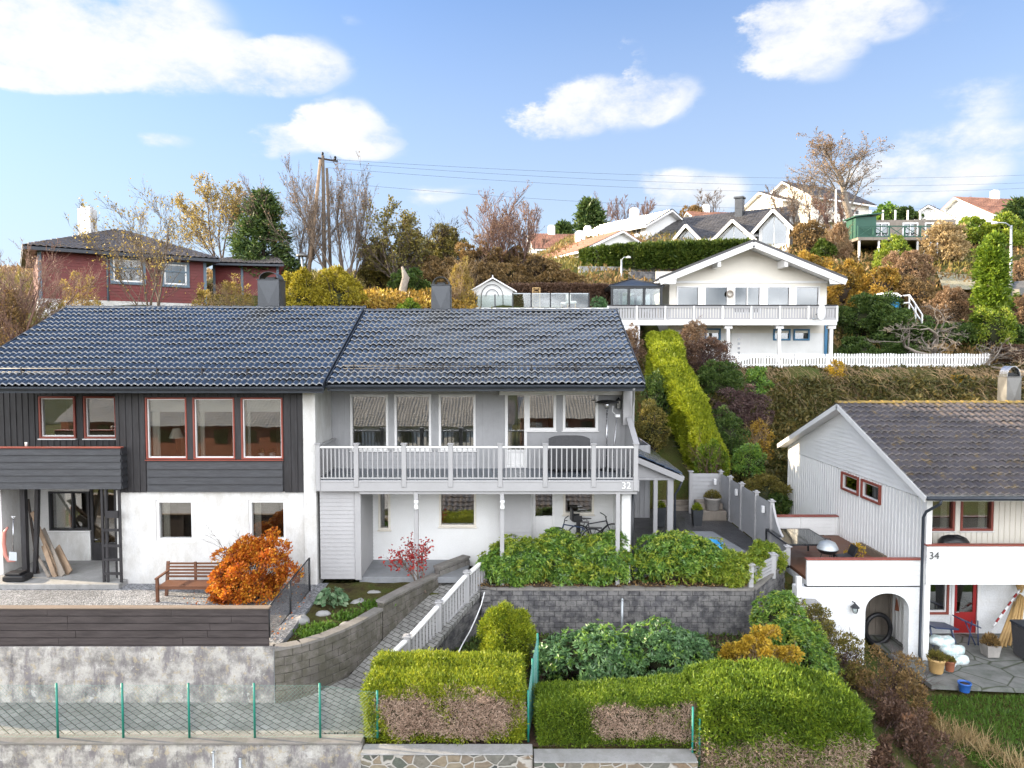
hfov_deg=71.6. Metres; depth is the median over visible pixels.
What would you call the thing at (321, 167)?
utility pole
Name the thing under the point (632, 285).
gazebo
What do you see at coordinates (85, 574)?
porch slab
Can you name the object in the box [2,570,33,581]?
tool bag
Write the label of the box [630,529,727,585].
rhododendron
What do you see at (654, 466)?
porch
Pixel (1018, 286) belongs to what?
parked car
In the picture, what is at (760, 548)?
rhododendron
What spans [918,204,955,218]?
detached house
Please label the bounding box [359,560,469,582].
entrance slab
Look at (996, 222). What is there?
street lamp
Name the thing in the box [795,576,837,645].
outdoor stairs
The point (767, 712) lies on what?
hedge
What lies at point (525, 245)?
bare tree
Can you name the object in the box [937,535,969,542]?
covered grill
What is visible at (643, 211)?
bare tree
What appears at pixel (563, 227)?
conifer tree
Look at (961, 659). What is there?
sack
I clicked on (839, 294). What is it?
autumn shrub
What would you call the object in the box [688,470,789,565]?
patio fence
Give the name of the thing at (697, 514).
flower pot
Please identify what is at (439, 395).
window
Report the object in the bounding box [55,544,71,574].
plank
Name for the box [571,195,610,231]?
conifer tree
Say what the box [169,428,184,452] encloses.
table lamp
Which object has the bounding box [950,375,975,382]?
autumn shrub
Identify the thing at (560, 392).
awning cassette
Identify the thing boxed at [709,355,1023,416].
hanging stems
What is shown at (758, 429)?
autumn shrub
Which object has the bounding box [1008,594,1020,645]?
bamboo pole
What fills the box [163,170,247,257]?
autumn tree
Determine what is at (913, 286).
autumn shrub
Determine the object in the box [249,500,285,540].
window
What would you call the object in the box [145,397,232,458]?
window
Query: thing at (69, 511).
window
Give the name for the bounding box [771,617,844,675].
evergreen shrub
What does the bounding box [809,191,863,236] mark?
birch tree
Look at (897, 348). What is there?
evergreen shrub
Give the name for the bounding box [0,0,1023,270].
sky
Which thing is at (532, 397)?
balcony door
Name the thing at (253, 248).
conifer tree
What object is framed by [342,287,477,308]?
undergrowth
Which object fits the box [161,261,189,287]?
window
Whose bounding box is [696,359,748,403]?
evergreen shrub
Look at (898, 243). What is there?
evergreen shrub
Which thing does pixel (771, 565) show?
fence
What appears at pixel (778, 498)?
evergreen shrub
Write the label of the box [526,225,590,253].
detached house
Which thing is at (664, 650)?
rhododendron
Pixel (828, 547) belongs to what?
kettle grill
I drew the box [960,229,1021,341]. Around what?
thuja tree
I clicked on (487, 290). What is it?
garden shed
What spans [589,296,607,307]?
clipped shrub
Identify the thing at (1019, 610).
bamboo pole
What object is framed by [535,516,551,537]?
door leaf
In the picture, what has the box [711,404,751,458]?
evergreen shrub
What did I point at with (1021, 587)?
wall lantern
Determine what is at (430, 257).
thicket shrub
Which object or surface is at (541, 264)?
thicket shrub
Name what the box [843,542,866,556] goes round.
potted shrub
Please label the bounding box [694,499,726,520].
planter step
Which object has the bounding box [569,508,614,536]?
bicycle
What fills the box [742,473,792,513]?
creeping shrub
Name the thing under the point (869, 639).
tyre
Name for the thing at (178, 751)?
retaining wall
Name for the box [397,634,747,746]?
bed
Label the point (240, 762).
pipe post
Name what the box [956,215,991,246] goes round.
evergreen shrub
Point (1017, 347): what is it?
autumn shrub
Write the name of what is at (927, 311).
autumn shrub
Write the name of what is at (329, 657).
retaining wall
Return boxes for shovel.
[9,516,16,560]
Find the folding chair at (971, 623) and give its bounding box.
[952,615,980,644]
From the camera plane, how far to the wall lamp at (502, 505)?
20.11 m
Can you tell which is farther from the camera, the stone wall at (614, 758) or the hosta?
the hosta
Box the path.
[0,569,480,734]
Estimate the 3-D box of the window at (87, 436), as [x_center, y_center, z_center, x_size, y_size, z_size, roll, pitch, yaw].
[-12.777,1.053,22.070,1.074,1.352,0.190,0,3,0]
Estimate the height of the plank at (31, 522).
2.134 m
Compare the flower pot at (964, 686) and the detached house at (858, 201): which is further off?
the detached house at (858, 201)
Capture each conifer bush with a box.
[281,266,323,305]
[314,264,369,307]
[475,599,536,668]
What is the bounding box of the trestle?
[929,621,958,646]
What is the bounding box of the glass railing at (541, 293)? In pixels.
[475,293,589,307]
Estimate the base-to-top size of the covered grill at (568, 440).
1.132 m
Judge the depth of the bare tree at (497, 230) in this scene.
48.30 m
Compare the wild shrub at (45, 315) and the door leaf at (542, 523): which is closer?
the door leaf at (542, 523)
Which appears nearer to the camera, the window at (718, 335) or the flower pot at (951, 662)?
the flower pot at (951, 662)
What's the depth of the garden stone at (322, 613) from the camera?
18.33 m
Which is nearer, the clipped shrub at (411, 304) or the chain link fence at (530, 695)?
the chain link fence at (530, 695)
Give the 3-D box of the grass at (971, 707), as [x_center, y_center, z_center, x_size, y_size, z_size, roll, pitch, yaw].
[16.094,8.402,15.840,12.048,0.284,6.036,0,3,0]
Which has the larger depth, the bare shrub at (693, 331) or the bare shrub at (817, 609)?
the bare shrub at (693, 331)
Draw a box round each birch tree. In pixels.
[0,239,115,342]
[756,174,810,238]
[777,161,852,229]
[784,126,894,217]
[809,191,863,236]
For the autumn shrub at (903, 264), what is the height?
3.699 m
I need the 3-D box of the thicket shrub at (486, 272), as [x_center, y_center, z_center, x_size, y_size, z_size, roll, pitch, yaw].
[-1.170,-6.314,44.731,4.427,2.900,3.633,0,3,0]
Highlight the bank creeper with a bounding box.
[694,362,1023,495]
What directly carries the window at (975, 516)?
in the terraced house at (903, 478)
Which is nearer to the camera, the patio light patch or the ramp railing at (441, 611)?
the ramp railing at (441, 611)
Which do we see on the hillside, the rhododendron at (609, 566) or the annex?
the annex
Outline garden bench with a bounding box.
[154,561,218,601]
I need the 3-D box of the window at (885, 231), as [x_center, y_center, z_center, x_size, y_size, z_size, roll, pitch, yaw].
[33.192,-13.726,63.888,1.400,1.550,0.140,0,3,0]
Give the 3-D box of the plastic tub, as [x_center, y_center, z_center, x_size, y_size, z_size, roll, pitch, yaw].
[6.584,5.480,23.588,0.800,0.477,0.800,0,3,0]
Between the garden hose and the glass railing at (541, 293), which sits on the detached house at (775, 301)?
the glass railing at (541, 293)
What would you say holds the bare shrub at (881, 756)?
on the hillside
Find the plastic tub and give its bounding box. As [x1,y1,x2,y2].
[709,539,722,548]
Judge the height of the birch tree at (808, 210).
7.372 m
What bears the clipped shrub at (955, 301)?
on the hillside
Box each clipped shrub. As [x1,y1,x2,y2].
[395,297,421,308]
[427,293,458,308]
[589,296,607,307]
[927,284,976,322]
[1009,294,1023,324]
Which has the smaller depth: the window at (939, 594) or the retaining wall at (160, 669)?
the retaining wall at (160, 669)
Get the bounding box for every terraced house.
[0,271,366,584]
[314,277,645,585]
[777,366,1023,660]
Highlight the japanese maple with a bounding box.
[378,532,433,592]
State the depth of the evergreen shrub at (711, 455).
30.05 m
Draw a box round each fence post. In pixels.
[691,706,693,752]
[698,719,700,767]
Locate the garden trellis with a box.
[532,287,539,307]
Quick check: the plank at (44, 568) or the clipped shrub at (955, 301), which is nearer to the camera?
the plank at (44, 568)
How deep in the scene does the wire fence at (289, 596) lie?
18.14 m
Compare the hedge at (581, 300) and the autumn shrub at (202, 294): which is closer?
the autumn shrub at (202, 294)
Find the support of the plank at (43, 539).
on the porch slab at (85, 574)
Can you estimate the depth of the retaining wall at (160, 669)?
16.03 m
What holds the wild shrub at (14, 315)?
on the hillside
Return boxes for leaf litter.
[184,592,305,633]
[478,576,746,586]
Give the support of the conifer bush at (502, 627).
on the hillside
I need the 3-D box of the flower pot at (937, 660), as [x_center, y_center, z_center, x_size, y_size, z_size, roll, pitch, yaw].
[11.633,7.584,19.479,0.544,0.644,0.552,0,3,0]
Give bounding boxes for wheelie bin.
[1010,619,1023,658]
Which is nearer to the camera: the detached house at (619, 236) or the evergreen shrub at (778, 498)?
the evergreen shrub at (778, 498)
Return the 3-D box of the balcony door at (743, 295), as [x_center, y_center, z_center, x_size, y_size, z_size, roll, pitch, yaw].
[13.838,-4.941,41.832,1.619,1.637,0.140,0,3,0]
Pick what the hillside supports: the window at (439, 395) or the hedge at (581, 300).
the hedge at (581, 300)
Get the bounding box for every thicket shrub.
[352,223,395,289]
[386,265,430,291]
[398,254,443,278]
[419,256,465,291]
[421,212,469,264]
[454,234,507,283]
[466,261,525,290]
[498,241,538,281]
[514,247,562,283]
[548,268,588,283]
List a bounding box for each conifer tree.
[222,185,307,283]
[554,219,575,233]
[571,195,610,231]
[992,195,1023,228]
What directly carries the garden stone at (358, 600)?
on the planting bed at (355, 591)
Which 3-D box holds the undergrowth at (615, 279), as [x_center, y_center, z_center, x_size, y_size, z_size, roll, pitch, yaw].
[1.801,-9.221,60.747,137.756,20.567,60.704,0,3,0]
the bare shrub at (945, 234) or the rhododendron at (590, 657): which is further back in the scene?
the bare shrub at (945, 234)
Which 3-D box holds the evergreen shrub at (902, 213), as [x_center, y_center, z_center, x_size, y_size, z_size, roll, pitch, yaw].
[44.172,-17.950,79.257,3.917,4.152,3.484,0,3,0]
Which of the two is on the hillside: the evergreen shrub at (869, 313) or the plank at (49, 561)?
the evergreen shrub at (869, 313)
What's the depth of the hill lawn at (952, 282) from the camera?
53.21 m
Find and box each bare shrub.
[625,323,646,366]
[679,316,713,366]
[686,334,741,373]
[711,378,774,442]
[788,218,834,251]
[795,598,838,644]
[820,625,877,689]
[822,221,854,258]
[846,642,944,704]
[856,716,907,767]
[859,680,938,740]
[875,713,966,767]
[896,680,936,728]
[916,219,971,263]
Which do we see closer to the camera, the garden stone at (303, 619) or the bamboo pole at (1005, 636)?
the garden stone at (303, 619)
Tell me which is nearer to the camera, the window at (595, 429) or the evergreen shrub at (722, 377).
the window at (595, 429)
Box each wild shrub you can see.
[0,286,41,346]
[22,294,71,327]
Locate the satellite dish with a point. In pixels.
(821, 312)
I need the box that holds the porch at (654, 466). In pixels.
[634,438,684,535]
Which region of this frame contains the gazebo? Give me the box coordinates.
[604,278,664,309]
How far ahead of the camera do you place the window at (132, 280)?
38.10 m
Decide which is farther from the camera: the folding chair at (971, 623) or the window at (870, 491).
the window at (870, 491)
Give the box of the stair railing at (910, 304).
[902,294,922,322]
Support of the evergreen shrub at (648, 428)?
on the hillside
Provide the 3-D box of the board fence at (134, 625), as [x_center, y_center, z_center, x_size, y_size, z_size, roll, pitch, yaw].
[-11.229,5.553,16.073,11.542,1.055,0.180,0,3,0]
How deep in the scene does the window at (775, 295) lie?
41.84 m
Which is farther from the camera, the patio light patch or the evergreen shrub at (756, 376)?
the evergreen shrub at (756, 376)
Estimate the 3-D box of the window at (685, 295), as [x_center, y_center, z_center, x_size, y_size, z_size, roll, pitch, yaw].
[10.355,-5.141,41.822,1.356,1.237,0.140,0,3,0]
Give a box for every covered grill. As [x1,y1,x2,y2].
[548,435,589,472]
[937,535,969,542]
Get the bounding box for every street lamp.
[620,256,630,276]
[991,221,1011,298]
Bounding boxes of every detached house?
[20,206,219,317]
[475,239,847,363]
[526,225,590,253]
[542,229,640,257]
[585,207,682,239]
[646,196,802,251]
[683,204,729,216]
[745,192,792,210]
[752,181,876,229]
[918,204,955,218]
[940,190,1012,222]
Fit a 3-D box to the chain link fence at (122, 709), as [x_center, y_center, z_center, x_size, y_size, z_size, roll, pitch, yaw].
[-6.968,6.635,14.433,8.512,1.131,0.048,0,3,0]
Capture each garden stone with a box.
[293,614,309,624]
[316,610,330,616]
[350,598,365,603]
[367,590,380,592]
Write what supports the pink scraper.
hanging from the terraced house at (98, 404)
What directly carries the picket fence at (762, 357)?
on the hillside
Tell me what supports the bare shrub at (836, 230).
on the hillside
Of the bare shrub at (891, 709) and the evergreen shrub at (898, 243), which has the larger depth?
the evergreen shrub at (898, 243)
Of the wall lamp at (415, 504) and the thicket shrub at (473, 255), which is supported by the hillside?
the thicket shrub at (473, 255)
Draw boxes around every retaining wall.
[0,643,277,702]
[0,734,364,767]
[273,607,382,703]
[376,573,439,639]
[480,579,753,634]
[752,568,784,623]
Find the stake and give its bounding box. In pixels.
[890,593,892,636]
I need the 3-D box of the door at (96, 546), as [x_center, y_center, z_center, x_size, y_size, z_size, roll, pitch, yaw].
[-12.734,4.550,22.281,0.942,2.553,0.102,0,3,0]
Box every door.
[90,489,114,559]
[505,395,535,467]
[533,494,554,538]
[731,333,749,361]
[733,286,760,313]
[953,585,976,632]
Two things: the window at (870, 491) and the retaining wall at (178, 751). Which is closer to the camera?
the retaining wall at (178, 751)
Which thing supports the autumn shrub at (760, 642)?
on the bed at (533, 740)
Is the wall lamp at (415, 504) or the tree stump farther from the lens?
the tree stump
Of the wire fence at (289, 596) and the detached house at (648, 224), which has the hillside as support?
the detached house at (648, 224)
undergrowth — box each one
[0,222,1023,423]
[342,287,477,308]
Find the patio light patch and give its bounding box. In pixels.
[684,531,745,551]
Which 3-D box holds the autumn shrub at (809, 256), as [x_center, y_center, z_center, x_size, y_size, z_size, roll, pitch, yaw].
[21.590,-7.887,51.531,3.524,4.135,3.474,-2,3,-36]
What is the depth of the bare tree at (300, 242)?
44.92 m
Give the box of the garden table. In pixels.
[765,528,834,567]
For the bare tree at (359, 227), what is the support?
on the hillside
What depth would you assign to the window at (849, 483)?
24.95 m
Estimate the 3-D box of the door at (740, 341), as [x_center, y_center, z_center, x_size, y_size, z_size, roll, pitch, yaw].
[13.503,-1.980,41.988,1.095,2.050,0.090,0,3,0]
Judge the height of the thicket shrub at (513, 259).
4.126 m
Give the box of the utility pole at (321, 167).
[307,152,337,276]
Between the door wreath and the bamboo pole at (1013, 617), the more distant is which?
the door wreath
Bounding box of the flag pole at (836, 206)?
[835,189,836,242]
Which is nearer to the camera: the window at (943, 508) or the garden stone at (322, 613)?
the garden stone at (322, 613)
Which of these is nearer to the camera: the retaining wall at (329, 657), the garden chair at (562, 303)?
the retaining wall at (329, 657)
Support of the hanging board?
hanging from the terraced house at (903, 478)
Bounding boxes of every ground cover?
[292,597,396,639]
[451,629,873,715]
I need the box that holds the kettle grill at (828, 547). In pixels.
[816,538,838,556]
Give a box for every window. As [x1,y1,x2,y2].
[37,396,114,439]
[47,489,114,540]
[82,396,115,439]
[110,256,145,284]
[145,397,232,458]
[155,500,194,541]
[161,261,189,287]
[192,397,275,458]
[240,397,283,458]
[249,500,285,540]
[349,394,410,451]
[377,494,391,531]
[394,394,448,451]
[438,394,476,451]
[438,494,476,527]
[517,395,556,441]
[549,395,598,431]
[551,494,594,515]
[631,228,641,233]
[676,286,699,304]
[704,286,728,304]
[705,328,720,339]
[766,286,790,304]
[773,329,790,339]
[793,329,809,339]
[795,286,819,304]
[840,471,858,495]
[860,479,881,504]
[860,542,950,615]
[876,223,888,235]
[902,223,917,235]
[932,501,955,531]
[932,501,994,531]
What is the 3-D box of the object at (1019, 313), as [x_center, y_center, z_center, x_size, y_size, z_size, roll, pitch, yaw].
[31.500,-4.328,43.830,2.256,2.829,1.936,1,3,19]
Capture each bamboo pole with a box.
[999,601,1014,640]
[1001,601,1015,647]
[1004,595,1018,646]
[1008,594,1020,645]
[1012,595,1022,644]
[1020,596,1023,618]
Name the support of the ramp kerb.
on the hillside
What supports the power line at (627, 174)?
attached to the utility pole at (321, 167)
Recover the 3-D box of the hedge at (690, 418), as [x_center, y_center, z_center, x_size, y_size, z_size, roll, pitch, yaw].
[8.149,1.189,34.067,2.309,8.090,8.371,0,3,-4]
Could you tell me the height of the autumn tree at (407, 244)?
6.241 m
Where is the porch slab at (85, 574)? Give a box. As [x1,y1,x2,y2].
[0,560,127,588]
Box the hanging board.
[895,598,898,610]
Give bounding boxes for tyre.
[865,612,892,643]
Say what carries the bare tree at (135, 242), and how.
on the hillside
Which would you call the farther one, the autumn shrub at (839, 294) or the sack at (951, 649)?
the autumn shrub at (839, 294)
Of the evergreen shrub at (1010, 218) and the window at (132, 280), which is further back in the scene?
the evergreen shrub at (1010, 218)
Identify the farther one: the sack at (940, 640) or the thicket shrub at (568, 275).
the thicket shrub at (568, 275)
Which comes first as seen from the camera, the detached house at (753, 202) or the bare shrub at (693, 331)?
the bare shrub at (693, 331)
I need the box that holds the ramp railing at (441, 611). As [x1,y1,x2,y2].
[393,562,486,651]
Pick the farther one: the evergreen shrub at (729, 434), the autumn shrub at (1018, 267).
the autumn shrub at (1018, 267)
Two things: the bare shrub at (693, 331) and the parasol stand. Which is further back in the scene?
the bare shrub at (693, 331)
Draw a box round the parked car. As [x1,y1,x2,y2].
[1008,281,1023,296]
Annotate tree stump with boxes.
[399,266,409,292]
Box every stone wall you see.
[361,744,532,767]
[533,749,697,767]
[578,266,677,272]
[628,271,655,281]
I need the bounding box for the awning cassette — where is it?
[499,391,621,394]
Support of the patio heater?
on the terraced house at (439, 428)
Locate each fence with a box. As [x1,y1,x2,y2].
[0,605,271,645]
[0,683,378,737]
[269,558,310,637]
[527,633,538,741]
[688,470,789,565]
[729,353,989,372]
[746,544,791,586]
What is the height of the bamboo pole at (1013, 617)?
1.316 m
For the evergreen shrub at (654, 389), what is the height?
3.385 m
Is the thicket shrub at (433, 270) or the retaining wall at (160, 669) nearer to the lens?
the retaining wall at (160, 669)
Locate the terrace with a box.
[752,514,920,664]
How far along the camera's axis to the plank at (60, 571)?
21.02 m
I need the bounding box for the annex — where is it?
[213,254,292,295]
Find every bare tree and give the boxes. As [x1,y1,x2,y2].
[63,178,197,305]
[230,171,359,269]
[259,151,399,291]
[398,220,459,259]
[462,180,529,262]
[484,197,552,263]
[593,191,618,221]
[606,194,632,220]
[634,196,655,215]
[694,188,723,211]
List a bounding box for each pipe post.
[211,751,214,767]
[238,757,241,767]
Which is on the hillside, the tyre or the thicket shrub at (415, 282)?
the thicket shrub at (415, 282)
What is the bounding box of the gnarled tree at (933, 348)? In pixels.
[864,304,1023,384]
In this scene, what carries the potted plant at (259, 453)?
on the terraced house at (98, 404)
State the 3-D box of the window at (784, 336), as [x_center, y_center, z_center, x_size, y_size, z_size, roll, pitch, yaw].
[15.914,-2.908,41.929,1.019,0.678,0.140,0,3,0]
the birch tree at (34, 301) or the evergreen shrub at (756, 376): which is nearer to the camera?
the birch tree at (34, 301)
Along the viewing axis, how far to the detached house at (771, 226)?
71.25 m
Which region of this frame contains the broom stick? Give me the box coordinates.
[989,597,1015,633]
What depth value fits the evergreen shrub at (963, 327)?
41.53 m
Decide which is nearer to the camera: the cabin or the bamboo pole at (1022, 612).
the bamboo pole at (1022, 612)
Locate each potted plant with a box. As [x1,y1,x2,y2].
[257,448,265,455]
[267,448,276,455]
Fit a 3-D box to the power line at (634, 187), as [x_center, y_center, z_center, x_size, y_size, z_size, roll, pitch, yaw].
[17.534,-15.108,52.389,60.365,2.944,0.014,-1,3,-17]
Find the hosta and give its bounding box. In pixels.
[313,586,349,608]
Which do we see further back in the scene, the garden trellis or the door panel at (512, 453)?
the garden trellis
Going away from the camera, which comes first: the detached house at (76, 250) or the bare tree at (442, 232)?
the detached house at (76, 250)
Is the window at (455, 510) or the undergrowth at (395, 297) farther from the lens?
the undergrowth at (395, 297)
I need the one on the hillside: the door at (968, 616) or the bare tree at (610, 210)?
the bare tree at (610, 210)
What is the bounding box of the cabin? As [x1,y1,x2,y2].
[843,210,958,259]
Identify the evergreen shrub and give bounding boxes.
[634,397,671,452]
[640,368,670,435]
[683,433,729,479]
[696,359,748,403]
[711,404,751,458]
[729,442,767,487]
[741,366,774,394]
[747,589,808,654]
[766,491,793,513]
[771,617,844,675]
[810,238,837,257]
[837,290,913,341]
[837,335,882,363]
[871,233,915,273]
[872,200,897,219]
[873,309,938,352]
[879,341,922,363]
[896,203,924,219]
[930,322,985,346]
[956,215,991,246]
[968,299,1017,350]
[981,210,1023,249]
[985,323,1023,344]
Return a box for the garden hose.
[459,592,484,651]
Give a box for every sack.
[929,634,954,646]
[939,644,964,655]
[951,654,969,664]
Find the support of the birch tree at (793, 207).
on the hillside
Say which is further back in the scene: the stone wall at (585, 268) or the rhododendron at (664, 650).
the stone wall at (585, 268)
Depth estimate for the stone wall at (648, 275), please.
56.29 m
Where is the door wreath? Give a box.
[726,290,733,296]
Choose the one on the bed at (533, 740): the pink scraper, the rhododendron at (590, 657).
the rhododendron at (590, 657)
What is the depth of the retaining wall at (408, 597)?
19.24 m
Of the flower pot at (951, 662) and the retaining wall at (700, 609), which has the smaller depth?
the flower pot at (951, 662)
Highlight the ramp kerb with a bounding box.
[435,596,480,651]
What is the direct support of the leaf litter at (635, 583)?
on the rhododendron bed at (582, 584)
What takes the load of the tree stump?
on the hillside
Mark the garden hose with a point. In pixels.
(473, 623)
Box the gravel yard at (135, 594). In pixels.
[0,583,328,643]
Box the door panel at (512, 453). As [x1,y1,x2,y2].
[508,452,523,464]
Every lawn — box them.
[937,271,988,289]
[959,737,1023,767]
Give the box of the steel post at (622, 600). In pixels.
[621,598,623,635]
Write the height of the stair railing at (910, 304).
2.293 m
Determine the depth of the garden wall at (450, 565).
21.13 m
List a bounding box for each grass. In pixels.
[905,705,1023,767]
[907,692,1023,767]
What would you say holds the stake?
on the garden patio at (1004, 672)
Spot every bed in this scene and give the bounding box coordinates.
[287,582,410,641]
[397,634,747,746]
[483,577,728,587]
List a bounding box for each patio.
[634,509,786,570]
[865,633,1023,692]
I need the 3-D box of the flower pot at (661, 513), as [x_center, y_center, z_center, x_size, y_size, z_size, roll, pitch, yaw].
[5.705,4.945,27.268,0.430,1.027,0.434,0,3,0]
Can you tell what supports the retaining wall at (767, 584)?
on the hillside
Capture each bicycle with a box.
[559,516,601,537]
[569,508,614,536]
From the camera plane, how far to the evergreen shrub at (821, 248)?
61.10 m
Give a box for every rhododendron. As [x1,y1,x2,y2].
[475,534,552,586]
[523,526,597,586]
[532,619,645,682]
[565,529,642,586]
[617,615,720,676]
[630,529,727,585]
[701,547,766,588]
[746,538,788,573]
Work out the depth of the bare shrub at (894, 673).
17.81 m
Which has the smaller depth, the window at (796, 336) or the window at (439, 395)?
the window at (439, 395)
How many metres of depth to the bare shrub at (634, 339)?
38.33 m
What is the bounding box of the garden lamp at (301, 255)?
[296,253,307,266]
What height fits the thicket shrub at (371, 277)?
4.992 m
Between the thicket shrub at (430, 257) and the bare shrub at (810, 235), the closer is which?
the thicket shrub at (430, 257)
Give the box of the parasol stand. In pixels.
[609,408,619,471]
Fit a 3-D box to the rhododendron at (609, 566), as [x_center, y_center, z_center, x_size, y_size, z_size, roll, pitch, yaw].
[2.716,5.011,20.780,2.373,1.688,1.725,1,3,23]
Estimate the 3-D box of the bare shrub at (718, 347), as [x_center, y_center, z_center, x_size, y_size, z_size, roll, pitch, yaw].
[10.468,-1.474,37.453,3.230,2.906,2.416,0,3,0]
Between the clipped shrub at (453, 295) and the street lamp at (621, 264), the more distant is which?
the street lamp at (621, 264)
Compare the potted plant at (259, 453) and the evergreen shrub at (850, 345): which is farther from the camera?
the evergreen shrub at (850, 345)
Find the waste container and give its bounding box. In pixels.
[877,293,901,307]
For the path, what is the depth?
15.56 m
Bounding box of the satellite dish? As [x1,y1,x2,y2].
[812,304,825,320]
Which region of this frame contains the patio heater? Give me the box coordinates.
[595,400,618,471]
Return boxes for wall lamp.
[414,500,417,509]
[500,500,504,509]
[761,505,764,512]
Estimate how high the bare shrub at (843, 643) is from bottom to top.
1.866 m
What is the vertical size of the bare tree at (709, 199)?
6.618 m
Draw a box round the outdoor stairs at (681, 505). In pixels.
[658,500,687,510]
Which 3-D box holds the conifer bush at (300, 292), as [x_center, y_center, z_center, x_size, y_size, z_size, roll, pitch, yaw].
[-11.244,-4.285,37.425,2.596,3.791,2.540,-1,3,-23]
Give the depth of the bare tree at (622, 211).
102.08 m
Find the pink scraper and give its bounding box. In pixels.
[2,527,15,561]
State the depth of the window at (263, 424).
20.48 m
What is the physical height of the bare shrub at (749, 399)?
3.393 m
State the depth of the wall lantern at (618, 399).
21.86 m
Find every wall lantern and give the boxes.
[616,397,620,408]
[850,601,859,613]
[1016,585,1023,592]
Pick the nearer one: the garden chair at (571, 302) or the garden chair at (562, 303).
the garden chair at (571, 302)
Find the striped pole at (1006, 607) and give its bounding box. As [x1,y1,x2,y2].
[992,589,1020,626]
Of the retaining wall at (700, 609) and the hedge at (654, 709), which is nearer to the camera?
the hedge at (654, 709)
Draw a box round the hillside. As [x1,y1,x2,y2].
[0,237,1023,767]
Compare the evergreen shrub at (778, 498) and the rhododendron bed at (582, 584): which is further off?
the evergreen shrub at (778, 498)
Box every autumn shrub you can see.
[54,267,102,307]
[186,282,223,305]
[201,525,303,604]
[210,273,257,305]
[443,255,485,308]
[717,616,804,665]
[740,418,775,459]
[797,249,833,292]
[824,357,848,378]
[826,258,865,307]
[853,265,906,294]
[876,249,935,296]
[894,273,936,316]
[916,301,947,324]
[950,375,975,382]
[989,343,1023,363]
[1008,257,1023,281]
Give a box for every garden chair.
[560,295,570,306]
[566,294,576,307]
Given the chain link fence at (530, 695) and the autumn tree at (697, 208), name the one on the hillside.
the autumn tree at (697, 208)
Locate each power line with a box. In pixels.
[331,162,1007,185]
[333,159,1015,177]
[333,182,1015,209]
[336,168,1018,191]
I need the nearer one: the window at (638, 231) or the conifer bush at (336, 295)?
the conifer bush at (336, 295)
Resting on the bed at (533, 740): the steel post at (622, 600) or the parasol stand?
the steel post at (622, 600)
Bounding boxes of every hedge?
[358,647,531,745]
[507,281,619,314]
[532,672,698,748]
[576,236,751,270]
[644,327,731,476]
[680,655,879,767]
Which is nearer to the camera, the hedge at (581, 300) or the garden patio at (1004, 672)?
the garden patio at (1004, 672)
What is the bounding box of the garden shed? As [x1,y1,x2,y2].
[471,275,516,307]
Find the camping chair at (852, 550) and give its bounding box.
[834,544,857,556]
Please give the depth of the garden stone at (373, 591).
19.86 m
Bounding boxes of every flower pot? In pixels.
[657,500,665,526]
[691,502,702,525]
[703,489,721,510]
[926,649,947,674]
[945,655,956,671]
[957,679,971,692]
[979,632,1001,657]
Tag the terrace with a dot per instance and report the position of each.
(867, 584)
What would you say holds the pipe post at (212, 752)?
on the hillside
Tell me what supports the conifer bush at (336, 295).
on the hillside
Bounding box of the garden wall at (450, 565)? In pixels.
[433,555,469,585]
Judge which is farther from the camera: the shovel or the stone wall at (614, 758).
the shovel
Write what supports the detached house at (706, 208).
on the hillside
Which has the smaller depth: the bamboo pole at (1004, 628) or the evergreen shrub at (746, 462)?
the bamboo pole at (1004, 628)
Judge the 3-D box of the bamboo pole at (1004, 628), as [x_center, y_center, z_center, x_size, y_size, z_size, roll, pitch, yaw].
[15.131,7.368,21.748,1.555,1.121,0.090,-2,4,-39]
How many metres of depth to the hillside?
32.30 m
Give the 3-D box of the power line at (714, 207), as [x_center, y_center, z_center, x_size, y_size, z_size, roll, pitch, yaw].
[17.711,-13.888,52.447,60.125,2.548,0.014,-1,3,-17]
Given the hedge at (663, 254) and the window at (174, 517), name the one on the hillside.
the hedge at (663, 254)
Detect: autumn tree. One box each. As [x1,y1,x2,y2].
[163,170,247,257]
[359,194,435,276]
[679,204,703,216]
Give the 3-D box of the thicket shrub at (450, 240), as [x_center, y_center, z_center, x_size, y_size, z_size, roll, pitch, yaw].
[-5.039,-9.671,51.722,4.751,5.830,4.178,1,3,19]
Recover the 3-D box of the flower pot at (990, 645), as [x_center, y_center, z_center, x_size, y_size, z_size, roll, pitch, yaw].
[13.921,7.557,20.673,0.568,0.702,0.549,0,3,0]
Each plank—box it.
[28,499,39,573]
[30,511,58,575]
[38,556,49,577]
[41,544,56,576]
[42,528,65,576]
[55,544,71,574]
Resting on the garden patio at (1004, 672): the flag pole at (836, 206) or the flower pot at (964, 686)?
the flower pot at (964, 686)

